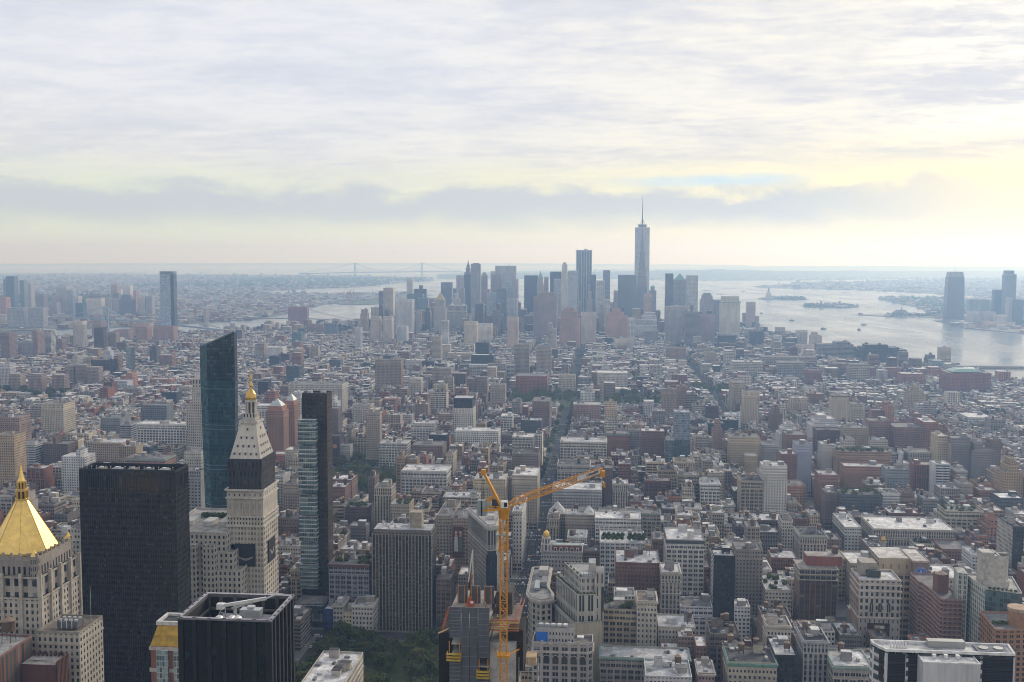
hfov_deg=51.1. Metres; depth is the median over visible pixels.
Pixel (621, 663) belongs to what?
loft building
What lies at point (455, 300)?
office tower
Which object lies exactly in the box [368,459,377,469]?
tree
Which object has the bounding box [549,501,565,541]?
loft building
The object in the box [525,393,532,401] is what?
tree
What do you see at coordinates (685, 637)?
loft building
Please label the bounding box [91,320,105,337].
housing tower
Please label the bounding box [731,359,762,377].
office block
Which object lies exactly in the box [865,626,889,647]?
loft building
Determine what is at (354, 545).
loft building
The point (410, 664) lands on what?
tree
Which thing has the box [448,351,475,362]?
loft building
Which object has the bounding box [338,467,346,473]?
tree
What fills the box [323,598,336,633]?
town building
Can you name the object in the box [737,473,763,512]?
loft building
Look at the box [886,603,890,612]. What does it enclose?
arched window
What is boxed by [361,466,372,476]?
tree
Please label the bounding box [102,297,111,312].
brooklyn tower
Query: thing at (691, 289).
office tower
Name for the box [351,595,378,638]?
town building
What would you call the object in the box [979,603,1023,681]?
apartment tower
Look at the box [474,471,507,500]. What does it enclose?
loft building
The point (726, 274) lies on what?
hills
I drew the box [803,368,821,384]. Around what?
loft building
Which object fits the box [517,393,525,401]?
tree
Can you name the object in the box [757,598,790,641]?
loft building
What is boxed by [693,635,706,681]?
loft building
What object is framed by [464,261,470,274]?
office tower
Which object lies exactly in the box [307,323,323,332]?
apartment block
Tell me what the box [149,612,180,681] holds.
mansard tower
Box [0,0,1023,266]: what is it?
sky
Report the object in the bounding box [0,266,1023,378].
water
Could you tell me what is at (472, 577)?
concrete boom
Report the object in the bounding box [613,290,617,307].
office tower
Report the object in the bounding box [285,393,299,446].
apartment tower
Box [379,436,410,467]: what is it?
store building
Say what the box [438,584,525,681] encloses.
tower under construction
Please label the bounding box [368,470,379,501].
loft building
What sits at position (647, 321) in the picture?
office block
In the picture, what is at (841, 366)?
loft building
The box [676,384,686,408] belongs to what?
apartment tower
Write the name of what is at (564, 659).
arched window
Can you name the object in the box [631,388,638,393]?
tree
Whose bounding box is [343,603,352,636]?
town building
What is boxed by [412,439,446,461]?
theatre building
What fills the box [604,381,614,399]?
university building
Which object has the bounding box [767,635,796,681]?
loft building
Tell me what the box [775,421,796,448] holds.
apartment tower
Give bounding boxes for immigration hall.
[820,300,847,306]
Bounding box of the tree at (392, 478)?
[388,476,395,482]
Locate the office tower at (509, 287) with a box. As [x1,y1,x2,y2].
[502,281,512,297]
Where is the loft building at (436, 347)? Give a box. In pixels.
[432,335,441,358]
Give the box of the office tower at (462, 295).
[459,288,464,304]
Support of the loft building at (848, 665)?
on the pavement
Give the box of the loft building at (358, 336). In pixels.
[355,326,362,347]
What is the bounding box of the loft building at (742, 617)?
[734,598,750,641]
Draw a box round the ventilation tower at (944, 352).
[937,345,950,361]
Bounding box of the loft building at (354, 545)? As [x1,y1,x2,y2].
[340,540,371,552]
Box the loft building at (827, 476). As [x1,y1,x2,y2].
[814,468,838,511]
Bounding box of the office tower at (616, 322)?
[606,308,627,337]
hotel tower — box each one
[103,347,115,358]
[126,346,134,371]
[150,345,159,362]
[176,592,294,681]
[292,330,303,346]
[441,320,448,343]
[561,262,567,310]
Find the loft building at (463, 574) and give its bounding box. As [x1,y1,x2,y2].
[458,566,468,589]
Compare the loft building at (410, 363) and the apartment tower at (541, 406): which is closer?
the apartment tower at (541, 406)
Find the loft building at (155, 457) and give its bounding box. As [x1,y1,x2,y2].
[124,451,175,463]
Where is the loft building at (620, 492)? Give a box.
[612,477,627,507]
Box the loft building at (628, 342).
[614,337,632,351]
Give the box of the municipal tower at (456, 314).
[447,303,466,331]
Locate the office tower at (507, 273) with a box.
[495,266,516,287]
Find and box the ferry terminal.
[892,307,908,312]
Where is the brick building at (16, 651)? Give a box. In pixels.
[0,616,32,681]
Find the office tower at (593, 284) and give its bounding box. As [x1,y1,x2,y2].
[591,271,595,311]
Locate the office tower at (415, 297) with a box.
[407,294,423,309]
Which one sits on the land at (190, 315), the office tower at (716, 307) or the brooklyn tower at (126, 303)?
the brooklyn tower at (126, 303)
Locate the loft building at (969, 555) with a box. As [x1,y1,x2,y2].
[961,541,988,571]
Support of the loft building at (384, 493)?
on the pavement
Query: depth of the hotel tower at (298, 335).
3417.75 m
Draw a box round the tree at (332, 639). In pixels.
[325,636,337,645]
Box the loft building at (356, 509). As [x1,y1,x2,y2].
[345,499,373,536]
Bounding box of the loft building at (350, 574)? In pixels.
[327,548,371,602]
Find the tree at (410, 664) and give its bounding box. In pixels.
[402,660,417,678]
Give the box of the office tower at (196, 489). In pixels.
[188,468,204,511]
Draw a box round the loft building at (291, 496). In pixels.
[283,475,300,510]
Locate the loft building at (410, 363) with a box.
[405,358,428,371]
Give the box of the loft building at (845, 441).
[839,434,854,447]
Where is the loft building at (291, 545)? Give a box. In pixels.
[278,534,300,555]
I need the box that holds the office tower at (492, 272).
[491,271,494,291]
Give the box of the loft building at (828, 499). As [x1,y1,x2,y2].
[819,485,837,529]
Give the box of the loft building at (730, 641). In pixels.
[721,633,737,681]
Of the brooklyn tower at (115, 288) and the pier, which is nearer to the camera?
the pier
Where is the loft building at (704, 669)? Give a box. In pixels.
[694,656,715,681]
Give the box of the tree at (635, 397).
[632,394,639,403]
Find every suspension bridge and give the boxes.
[58,306,221,330]
[299,263,461,274]
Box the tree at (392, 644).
[386,638,400,652]
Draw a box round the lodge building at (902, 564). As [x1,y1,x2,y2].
[868,547,929,639]
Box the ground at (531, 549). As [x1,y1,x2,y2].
[299,319,846,664]
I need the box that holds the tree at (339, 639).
[335,635,345,649]
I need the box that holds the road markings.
[514,418,566,612]
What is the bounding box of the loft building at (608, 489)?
[604,464,612,505]
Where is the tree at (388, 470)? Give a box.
[384,468,395,474]
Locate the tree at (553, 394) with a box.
[548,392,557,400]
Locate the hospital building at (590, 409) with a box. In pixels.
[573,400,600,419]
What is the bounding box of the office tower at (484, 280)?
[481,272,487,303]
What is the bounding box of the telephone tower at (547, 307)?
[539,292,556,339]
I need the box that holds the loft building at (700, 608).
[680,593,711,641]
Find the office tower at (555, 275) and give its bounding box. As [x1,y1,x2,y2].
[550,272,560,291]
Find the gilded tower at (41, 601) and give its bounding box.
[0,465,103,681]
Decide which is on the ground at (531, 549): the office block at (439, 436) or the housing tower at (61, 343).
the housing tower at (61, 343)
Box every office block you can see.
[18,341,32,354]
[55,525,70,537]
[67,517,82,599]
[136,419,186,449]
[141,403,173,420]
[189,507,247,604]
[257,401,273,423]
[258,380,271,394]
[266,346,286,359]
[269,356,280,365]
[286,364,302,381]
[288,379,347,411]
[352,401,374,422]
[401,464,451,497]
[411,419,436,439]
[429,431,448,451]
[464,321,477,344]
[471,353,494,363]
[478,323,492,341]
[501,412,513,429]
[512,431,534,452]
[512,465,539,529]
[512,495,526,570]
[520,416,542,433]
[526,566,553,650]
[531,622,593,681]
[540,530,582,575]
[552,481,601,510]
[552,558,603,681]
[560,435,606,458]
[595,509,640,542]
[597,369,627,386]
[600,529,645,586]
[604,597,636,645]
[615,544,659,612]
[635,312,656,336]
[644,330,657,341]
[663,524,704,594]
[665,435,673,462]
[717,334,735,346]
[723,348,735,363]
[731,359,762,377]
[732,540,762,627]
[748,331,763,345]
[759,440,777,465]
[762,572,791,614]
[776,360,804,378]
[793,545,841,620]
[814,340,856,358]
[846,362,869,381]
[854,342,906,362]
[966,311,982,323]
[981,311,995,320]
[993,314,1006,321]
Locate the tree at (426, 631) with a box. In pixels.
[416,628,434,646]
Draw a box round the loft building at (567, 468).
[557,457,590,481]
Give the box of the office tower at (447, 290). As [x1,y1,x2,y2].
[441,282,452,307]
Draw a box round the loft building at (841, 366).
[827,361,847,375]
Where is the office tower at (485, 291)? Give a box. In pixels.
[483,289,489,304]
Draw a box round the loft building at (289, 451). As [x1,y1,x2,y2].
[285,446,298,467]
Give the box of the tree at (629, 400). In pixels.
[626,397,633,403]
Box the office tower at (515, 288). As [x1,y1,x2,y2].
[513,279,518,300]
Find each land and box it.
[0,272,428,330]
[765,284,1023,332]
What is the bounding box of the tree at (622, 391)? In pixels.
[619,388,627,398]
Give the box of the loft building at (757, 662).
[722,637,778,681]
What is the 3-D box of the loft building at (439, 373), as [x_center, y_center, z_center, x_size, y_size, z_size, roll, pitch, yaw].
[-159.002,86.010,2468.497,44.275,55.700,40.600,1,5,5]
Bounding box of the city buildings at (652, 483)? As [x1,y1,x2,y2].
[0,273,1023,650]
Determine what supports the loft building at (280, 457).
on the pavement
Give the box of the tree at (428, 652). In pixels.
[419,649,437,669]
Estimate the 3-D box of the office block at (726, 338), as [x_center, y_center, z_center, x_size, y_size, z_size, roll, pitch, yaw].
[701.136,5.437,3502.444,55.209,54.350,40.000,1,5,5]
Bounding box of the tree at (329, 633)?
[323,630,334,640]
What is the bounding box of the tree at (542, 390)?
[538,388,547,394]
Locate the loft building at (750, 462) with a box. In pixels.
[743,452,757,473]
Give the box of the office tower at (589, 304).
[587,284,592,311]
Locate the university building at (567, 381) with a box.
[559,373,575,391]
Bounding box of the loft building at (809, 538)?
[793,524,827,558]
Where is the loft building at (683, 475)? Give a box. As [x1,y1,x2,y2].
[676,465,698,502]
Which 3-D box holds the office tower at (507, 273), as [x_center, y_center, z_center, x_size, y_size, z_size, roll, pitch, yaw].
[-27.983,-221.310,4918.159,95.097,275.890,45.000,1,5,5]
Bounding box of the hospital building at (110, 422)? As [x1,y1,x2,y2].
[100,412,130,437]
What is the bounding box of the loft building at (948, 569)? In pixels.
[929,564,953,588]
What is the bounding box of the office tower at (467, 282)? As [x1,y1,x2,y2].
[464,275,470,312]
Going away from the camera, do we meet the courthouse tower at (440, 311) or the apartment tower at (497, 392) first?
the apartment tower at (497, 392)
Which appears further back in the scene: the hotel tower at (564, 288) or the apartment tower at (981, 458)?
the hotel tower at (564, 288)
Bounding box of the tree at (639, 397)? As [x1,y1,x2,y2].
[636,395,644,401]
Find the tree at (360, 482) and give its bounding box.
[358,479,364,490]
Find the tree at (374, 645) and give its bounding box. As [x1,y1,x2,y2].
[365,638,388,664]
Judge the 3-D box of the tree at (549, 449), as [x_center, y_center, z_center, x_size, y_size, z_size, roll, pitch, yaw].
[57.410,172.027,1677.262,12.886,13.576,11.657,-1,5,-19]
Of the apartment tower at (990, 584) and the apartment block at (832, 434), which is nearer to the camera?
the apartment tower at (990, 584)
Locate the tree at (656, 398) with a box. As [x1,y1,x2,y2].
[653,395,660,402]
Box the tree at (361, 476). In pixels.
[358,474,366,479]
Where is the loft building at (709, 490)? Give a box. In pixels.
[699,476,720,505]
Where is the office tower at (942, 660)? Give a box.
[869,638,1015,681]
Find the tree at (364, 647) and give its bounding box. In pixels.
[358,640,373,662]
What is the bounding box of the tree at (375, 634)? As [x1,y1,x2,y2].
[364,629,377,641]
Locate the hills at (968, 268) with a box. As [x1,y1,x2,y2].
[700,266,1023,270]
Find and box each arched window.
[543,655,549,663]
[552,655,558,663]
[561,656,567,663]
[570,656,576,664]
[579,656,585,664]
[869,603,873,612]
[878,603,881,611]
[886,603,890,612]
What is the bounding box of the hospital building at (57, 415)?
[41,398,75,432]
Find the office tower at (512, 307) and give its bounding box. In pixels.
[507,298,517,316]
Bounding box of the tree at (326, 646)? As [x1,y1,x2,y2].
[321,642,337,650]
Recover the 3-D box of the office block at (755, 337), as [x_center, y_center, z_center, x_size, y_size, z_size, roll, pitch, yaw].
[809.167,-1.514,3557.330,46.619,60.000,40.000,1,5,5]
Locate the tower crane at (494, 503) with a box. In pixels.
[477,467,604,681]
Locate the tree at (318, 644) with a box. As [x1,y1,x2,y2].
[310,641,328,656]
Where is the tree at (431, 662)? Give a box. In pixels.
[421,654,436,677]
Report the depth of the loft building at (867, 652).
741.84 m
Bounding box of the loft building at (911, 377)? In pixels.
[897,371,924,384]
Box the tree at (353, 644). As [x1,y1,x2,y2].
[347,640,362,651]
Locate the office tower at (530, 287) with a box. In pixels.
[524,275,537,313]
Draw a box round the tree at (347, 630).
[338,623,359,645]
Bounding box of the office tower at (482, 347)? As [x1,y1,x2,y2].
[476,342,489,353]
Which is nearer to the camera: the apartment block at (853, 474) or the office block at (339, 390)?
the apartment block at (853, 474)
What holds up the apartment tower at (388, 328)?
on the ground at (531, 549)
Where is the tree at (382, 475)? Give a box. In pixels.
[378,471,387,481]
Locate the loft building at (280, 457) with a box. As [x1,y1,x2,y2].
[276,451,284,468]
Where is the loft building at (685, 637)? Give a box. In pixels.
[676,628,693,681]
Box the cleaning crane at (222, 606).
[216,592,286,615]
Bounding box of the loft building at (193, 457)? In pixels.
[184,446,203,469]
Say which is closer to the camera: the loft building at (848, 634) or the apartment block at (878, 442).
the loft building at (848, 634)
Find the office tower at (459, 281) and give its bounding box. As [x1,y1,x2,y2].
[456,275,463,297]
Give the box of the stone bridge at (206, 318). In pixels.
[137,308,352,326]
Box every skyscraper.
[576,249,591,311]
[634,202,649,315]
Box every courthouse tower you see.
[395,299,414,333]
[434,292,446,335]
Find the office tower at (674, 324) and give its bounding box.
[665,306,682,345]
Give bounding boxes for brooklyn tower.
[0,297,10,318]
[3,279,5,296]
[6,276,18,306]
[7,307,27,327]
[19,280,28,307]
[28,283,34,307]
[28,307,47,327]
[36,294,48,313]
[49,302,60,315]
[52,295,61,311]
[56,286,69,312]
[67,289,75,312]
[73,296,81,313]
[76,303,86,317]
[86,298,104,315]
[89,294,102,297]
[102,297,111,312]
[111,284,119,296]
[112,293,120,313]
[119,294,135,315]
[123,285,132,295]
[133,290,138,309]
[138,296,145,315]
[146,296,155,315]
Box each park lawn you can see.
[333,466,395,492]
[339,640,438,681]
[511,397,658,406]
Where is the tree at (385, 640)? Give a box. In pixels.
[374,635,388,648]
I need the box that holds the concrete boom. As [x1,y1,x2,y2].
[468,550,473,595]
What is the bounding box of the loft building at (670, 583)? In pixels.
[659,560,681,613]
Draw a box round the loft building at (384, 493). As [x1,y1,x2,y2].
[374,479,395,527]
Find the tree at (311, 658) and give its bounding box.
[303,654,317,666]
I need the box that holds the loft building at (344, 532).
[333,526,350,542]
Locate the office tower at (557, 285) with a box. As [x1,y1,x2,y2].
[554,279,560,316]
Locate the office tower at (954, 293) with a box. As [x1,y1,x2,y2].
[943,272,964,319]
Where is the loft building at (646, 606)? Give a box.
[635,588,657,645]
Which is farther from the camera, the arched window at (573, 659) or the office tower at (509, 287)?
the office tower at (509, 287)
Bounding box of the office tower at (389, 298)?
[383,288,394,314]
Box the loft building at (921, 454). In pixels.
[903,446,931,461]
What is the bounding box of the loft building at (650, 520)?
[599,505,660,537]
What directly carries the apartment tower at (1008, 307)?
on the land at (1008, 330)
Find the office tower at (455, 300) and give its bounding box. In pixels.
[451,293,459,304]
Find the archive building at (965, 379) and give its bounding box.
[939,367,991,391]
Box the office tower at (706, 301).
[699,293,713,313]
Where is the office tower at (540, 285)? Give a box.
[537,271,543,295]
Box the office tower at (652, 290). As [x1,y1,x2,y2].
[649,285,655,309]
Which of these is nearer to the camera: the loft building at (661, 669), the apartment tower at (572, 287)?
the loft building at (661, 669)
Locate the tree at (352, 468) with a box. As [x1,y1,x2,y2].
[347,465,359,473]
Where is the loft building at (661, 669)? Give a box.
[643,654,691,681]
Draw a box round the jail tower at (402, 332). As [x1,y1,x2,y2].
[397,325,408,340]
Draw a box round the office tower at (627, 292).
[618,275,635,316]
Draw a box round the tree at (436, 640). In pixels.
[432,627,440,644]
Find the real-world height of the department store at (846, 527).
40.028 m
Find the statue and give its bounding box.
[761,288,775,298]
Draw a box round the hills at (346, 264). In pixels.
[0,263,749,266]
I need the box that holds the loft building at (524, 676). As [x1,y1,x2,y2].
[521,653,531,681]
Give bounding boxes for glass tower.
[199,331,237,507]
[673,406,689,456]
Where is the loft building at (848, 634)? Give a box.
[831,621,861,648]
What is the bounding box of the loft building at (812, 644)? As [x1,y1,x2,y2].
[795,620,829,681]
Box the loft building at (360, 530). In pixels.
[349,519,369,541]
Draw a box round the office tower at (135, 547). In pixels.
[79,462,190,681]
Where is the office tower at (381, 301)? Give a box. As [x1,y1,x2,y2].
[379,291,383,304]
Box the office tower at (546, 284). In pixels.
[544,277,548,291]
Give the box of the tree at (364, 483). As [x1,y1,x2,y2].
[360,478,367,492]
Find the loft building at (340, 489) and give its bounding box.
[333,478,350,500]
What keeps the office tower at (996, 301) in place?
on the land at (1008, 330)
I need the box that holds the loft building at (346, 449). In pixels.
[340,443,352,465]
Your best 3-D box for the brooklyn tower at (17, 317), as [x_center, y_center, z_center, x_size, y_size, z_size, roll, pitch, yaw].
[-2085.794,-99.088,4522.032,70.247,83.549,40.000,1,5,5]
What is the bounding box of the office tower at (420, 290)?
[414,285,426,297]
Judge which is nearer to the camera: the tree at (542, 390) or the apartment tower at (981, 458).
the apartment tower at (981, 458)
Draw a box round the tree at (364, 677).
[363,666,368,681]
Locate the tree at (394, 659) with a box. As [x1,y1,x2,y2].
[387,651,397,669]
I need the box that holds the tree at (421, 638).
[413,634,434,650]
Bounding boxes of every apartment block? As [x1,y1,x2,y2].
[0,362,15,390]
[0,412,31,440]
[26,440,44,464]
[91,358,117,373]
[120,420,141,441]
[150,377,175,384]
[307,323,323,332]
[455,426,500,445]
[469,362,514,381]
[606,430,629,456]
[628,424,640,449]
[643,399,653,419]
[727,430,759,467]
[773,335,781,340]
[787,479,805,510]
[796,344,814,351]
[812,425,839,451]
[833,446,890,478]
[835,486,882,512]
[840,460,884,487]
[848,400,864,422]
[868,436,887,448]
[881,464,909,488]
[896,450,908,468]
[905,409,929,421]
[909,536,934,547]
[931,535,984,563]
[937,502,983,529]
[941,362,955,368]
[973,485,997,497]
[976,511,996,538]
[982,321,995,326]
[990,490,1023,513]
[996,321,1014,326]
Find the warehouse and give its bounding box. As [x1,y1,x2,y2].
[116,379,132,388]
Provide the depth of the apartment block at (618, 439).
1565.25 m
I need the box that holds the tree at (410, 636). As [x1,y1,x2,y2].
[403,632,422,648]
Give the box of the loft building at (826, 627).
[792,619,837,651]
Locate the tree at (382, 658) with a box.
[372,652,392,670]
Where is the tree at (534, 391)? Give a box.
[530,388,537,394]
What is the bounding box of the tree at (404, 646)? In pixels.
[398,641,415,661]
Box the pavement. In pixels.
[295,396,902,662]
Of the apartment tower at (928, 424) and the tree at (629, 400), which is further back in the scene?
the tree at (629, 400)
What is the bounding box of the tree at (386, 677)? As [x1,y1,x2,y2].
[375,671,390,681]
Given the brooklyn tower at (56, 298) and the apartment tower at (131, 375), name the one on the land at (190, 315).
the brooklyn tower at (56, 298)
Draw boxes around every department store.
[832,512,861,550]
[860,515,956,546]
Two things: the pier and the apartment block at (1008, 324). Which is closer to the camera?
the pier
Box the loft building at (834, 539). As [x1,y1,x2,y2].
[824,531,841,550]
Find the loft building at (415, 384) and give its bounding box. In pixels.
[409,375,422,396]
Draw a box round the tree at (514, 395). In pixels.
[510,392,517,398]
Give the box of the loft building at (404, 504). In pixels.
[390,493,413,521]
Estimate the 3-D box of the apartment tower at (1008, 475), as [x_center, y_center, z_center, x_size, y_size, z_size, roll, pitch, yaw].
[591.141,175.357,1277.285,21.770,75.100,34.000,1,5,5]
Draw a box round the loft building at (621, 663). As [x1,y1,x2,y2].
[599,644,691,681]
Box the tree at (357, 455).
[350,452,362,460]
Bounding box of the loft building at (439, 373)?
[432,366,453,388]
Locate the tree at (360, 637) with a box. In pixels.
[354,627,373,645]
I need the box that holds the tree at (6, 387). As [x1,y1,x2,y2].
[3,385,10,390]
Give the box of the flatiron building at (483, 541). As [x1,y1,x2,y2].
[466,507,503,610]
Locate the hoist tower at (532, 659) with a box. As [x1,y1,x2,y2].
[519,651,538,681]
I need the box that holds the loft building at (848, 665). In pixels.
[827,641,869,681]
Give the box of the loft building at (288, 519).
[278,509,299,536]
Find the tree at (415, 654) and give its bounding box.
[406,647,427,664]
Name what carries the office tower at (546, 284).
on the ground at (531, 549)
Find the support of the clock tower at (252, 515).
on the pavement
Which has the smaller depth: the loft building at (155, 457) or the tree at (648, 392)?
the loft building at (155, 457)
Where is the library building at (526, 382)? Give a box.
[515,372,548,396]
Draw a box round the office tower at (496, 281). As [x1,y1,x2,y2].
[492,275,500,291]
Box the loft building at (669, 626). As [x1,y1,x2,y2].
[656,611,695,646]
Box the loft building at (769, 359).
[759,355,816,366]
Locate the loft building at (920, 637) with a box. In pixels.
[907,633,927,640]
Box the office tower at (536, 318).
[533,296,538,334]
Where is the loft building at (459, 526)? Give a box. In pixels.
[451,500,467,584]
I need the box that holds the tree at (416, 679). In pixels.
[409,676,431,681]
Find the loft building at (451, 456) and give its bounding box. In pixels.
[445,449,456,481]
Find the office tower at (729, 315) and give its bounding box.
[719,296,740,336]
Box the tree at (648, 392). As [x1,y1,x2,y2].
[646,390,651,396]
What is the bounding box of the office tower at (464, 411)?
[453,396,475,435]
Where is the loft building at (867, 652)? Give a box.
[853,647,869,660]
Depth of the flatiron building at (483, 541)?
918.86 m
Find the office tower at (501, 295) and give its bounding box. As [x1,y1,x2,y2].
[496,288,507,325]
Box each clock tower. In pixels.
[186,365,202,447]
[224,369,278,593]
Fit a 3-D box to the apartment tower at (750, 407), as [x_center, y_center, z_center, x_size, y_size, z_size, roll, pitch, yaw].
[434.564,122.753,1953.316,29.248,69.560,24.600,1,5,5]
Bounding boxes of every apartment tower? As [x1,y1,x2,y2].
[0,431,26,486]
[43,328,55,352]
[43,435,77,464]
[62,445,95,492]
[73,321,87,345]
[94,327,107,347]
[108,332,119,347]
[113,355,122,369]
[124,372,137,384]
[159,271,177,325]
[266,398,288,450]
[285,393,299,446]
[287,389,303,413]
[288,306,308,323]
[292,351,303,374]
[295,390,333,627]
[324,323,337,333]
[332,393,340,405]
[332,406,341,432]
[371,316,381,340]
[372,509,435,631]
[375,358,402,393]
[383,316,393,341]
[407,278,413,293]
[467,375,475,391]
[471,263,480,310]
[476,375,488,393]
[490,381,505,406]
[507,317,518,347]
[514,343,529,374]
[532,396,550,429]
[536,344,551,376]
[548,322,556,348]
[568,271,577,310]
[581,312,595,346]
[596,280,604,317]
[603,270,609,298]
[604,299,609,332]
[604,402,616,434]
[627,317,634,344]
[640,426,664,464]
[643,294,651,314]
[661,386,676,418]
[664,273,672,332]
[665,346,685,358]
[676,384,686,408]
[684,312,698,346]
[699,314,714,345]
[710,545,734,621]
[711,418,722,449]
[728,378,745,411]
[741,389,759,427]
[742,313,745,321]
[745,302,755,327]
[759,460,786,512]
[768,405,781,432]
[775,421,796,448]
[777,448,796,479]
[781,429,806,449]
[792,439,811,497]
[795,330,807,343]
[806,412,837,437]
[809,332,821,343]
[817,438,831,469]
[828,393,848,421]
[840,422,868,447]
[864,416,890,446]
[868,401,891,417]
[884,404,893,421]
[890,422,923,449]
[903,384,925,408]
[908,570,962,639]
[914,416,938,449]
[928,358,943,368]
[929,459,949,493]
[930,430,947,461]
[947,433,970,480]
[953,549,1021,642]
[967,299,979,310]
[969,438,993,481]
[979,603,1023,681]
[980,299,989,311]
[985,436,1000,465]
[993,455,1022,496]
[996,516,1023,570]
[1001,270,1016,314]
[1005,298,1012,321]
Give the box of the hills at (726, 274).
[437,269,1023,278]
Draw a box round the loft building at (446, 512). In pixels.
[436,499,460,556]
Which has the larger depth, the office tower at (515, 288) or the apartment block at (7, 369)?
the office tower at (515, 288)
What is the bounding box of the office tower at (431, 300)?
[429,298,434,306]
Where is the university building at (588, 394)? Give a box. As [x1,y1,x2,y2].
[581,384,594,401]
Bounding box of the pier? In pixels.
[944,362,1023,368]
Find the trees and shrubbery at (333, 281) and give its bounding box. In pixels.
[0,276,1023,502]
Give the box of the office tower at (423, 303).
[418,297,428,309]
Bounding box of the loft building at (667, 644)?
[660,641,677,646]
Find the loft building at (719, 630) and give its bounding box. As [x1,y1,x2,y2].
[706,612,739,681]
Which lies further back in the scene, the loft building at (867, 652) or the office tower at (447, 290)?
the office tower at (447, 290)
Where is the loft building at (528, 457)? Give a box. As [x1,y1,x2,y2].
[512,447,539,469]
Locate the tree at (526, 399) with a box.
[523,397,530,401]
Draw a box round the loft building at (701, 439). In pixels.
[694,431,709,449]
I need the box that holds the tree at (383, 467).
[379,465,387,472]
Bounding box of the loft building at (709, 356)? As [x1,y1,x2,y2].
[704,351,716,362]
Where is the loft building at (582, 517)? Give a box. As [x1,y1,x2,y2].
[565,503,594,542]
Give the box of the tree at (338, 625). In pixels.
[332,620,349,638]
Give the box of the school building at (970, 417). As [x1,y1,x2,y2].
[957,411,987,424]
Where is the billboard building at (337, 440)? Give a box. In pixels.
[332,433,343,465]
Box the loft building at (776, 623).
[761,608,792,646]
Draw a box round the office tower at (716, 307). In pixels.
[714,300,720,335]
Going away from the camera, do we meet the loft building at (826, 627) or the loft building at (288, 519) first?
the loft building at (826, 627)
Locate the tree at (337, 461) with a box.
[333,457,343,466]
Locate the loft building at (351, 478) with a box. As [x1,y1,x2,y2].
[333,471,357,497]
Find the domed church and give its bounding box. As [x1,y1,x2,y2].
[879,533,918,548]
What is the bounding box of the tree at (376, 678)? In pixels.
[365,674,384,681]
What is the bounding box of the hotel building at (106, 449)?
[92,435,133,462]
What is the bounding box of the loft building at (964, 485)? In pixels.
[953,477,973,496]
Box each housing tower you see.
[0,331,16,358]
[9,373,25,390]
[28,373,47,393]
[32,328,44,354]
[52,374,69,391]
[56,337,66,349]
[65,364,75,381]
[75,363,90,383]
[87,366,103,383]
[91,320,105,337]
[114,329,133,338]
[131,322,153,336]
[135,326,151,340]
[153,325,177,340]
[159,353,175,365]
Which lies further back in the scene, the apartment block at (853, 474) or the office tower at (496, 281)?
the office tower at (496, 281)
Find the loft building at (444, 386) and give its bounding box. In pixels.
[433,383,447,389]
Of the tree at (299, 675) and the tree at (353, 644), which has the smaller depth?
the tree at (299, 675)
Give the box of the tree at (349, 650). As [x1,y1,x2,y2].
[340,647,352,651]
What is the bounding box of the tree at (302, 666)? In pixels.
[295,661,311,675]
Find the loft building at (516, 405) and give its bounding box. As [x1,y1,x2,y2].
[512,398,521,414]
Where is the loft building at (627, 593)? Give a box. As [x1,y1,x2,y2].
[613,587,634,599]
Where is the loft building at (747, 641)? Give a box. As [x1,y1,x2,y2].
[743,636,752,646]
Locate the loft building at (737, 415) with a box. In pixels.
[724,411,740,429]
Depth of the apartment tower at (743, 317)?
4687.39 m
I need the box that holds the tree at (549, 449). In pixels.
[546,447,552,454]
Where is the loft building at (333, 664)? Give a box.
[301,647,363,681]
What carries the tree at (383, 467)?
on the park lawn at (376, 470)
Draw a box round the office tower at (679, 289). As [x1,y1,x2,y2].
[673,274,685,305]
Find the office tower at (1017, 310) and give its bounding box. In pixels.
[1012,299,1023,324]
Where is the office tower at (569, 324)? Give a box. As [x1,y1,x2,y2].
[559,307,579,349]
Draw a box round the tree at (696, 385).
[694,382,700,387]
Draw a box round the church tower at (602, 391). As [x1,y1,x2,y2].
[600,380,603,403]
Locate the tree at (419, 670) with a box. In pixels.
[411,664,425,677]
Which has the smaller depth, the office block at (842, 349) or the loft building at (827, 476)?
the loft building at (827, 476)
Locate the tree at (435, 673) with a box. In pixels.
[433,663,438,676]
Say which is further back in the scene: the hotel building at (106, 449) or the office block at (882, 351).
the office block at (882, 351)
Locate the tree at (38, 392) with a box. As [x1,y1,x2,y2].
[33,390,41,395]
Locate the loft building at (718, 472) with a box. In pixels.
[707,466,724,499]
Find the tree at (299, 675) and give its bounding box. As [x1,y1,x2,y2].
[295,669,308,681]
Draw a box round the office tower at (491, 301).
[487,292,495,314]
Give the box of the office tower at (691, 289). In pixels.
[685,275,697,310]
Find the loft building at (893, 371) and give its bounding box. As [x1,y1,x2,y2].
[870,365,899,378]
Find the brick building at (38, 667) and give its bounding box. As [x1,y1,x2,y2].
[21,651,69,681]
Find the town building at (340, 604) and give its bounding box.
[332,593,350,638]
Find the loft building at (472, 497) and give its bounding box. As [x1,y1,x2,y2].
[443,484,480,507]
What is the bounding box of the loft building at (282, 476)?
[275,470,290,510]
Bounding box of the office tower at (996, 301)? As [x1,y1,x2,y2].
[991,290,1001,313]
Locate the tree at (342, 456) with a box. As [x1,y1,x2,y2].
[338,454,346,466]
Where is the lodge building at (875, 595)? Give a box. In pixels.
[849,558,901,645]
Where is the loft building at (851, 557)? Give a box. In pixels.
[841,550,867,604]
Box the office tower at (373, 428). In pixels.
[365,409,382,464]
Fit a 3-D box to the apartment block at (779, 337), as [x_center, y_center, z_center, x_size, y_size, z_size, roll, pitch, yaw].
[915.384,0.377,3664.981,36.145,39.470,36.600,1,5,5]
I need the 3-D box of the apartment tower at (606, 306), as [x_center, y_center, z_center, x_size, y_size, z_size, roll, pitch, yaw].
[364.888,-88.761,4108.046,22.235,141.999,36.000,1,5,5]
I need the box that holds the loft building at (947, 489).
[933,482,959,503]

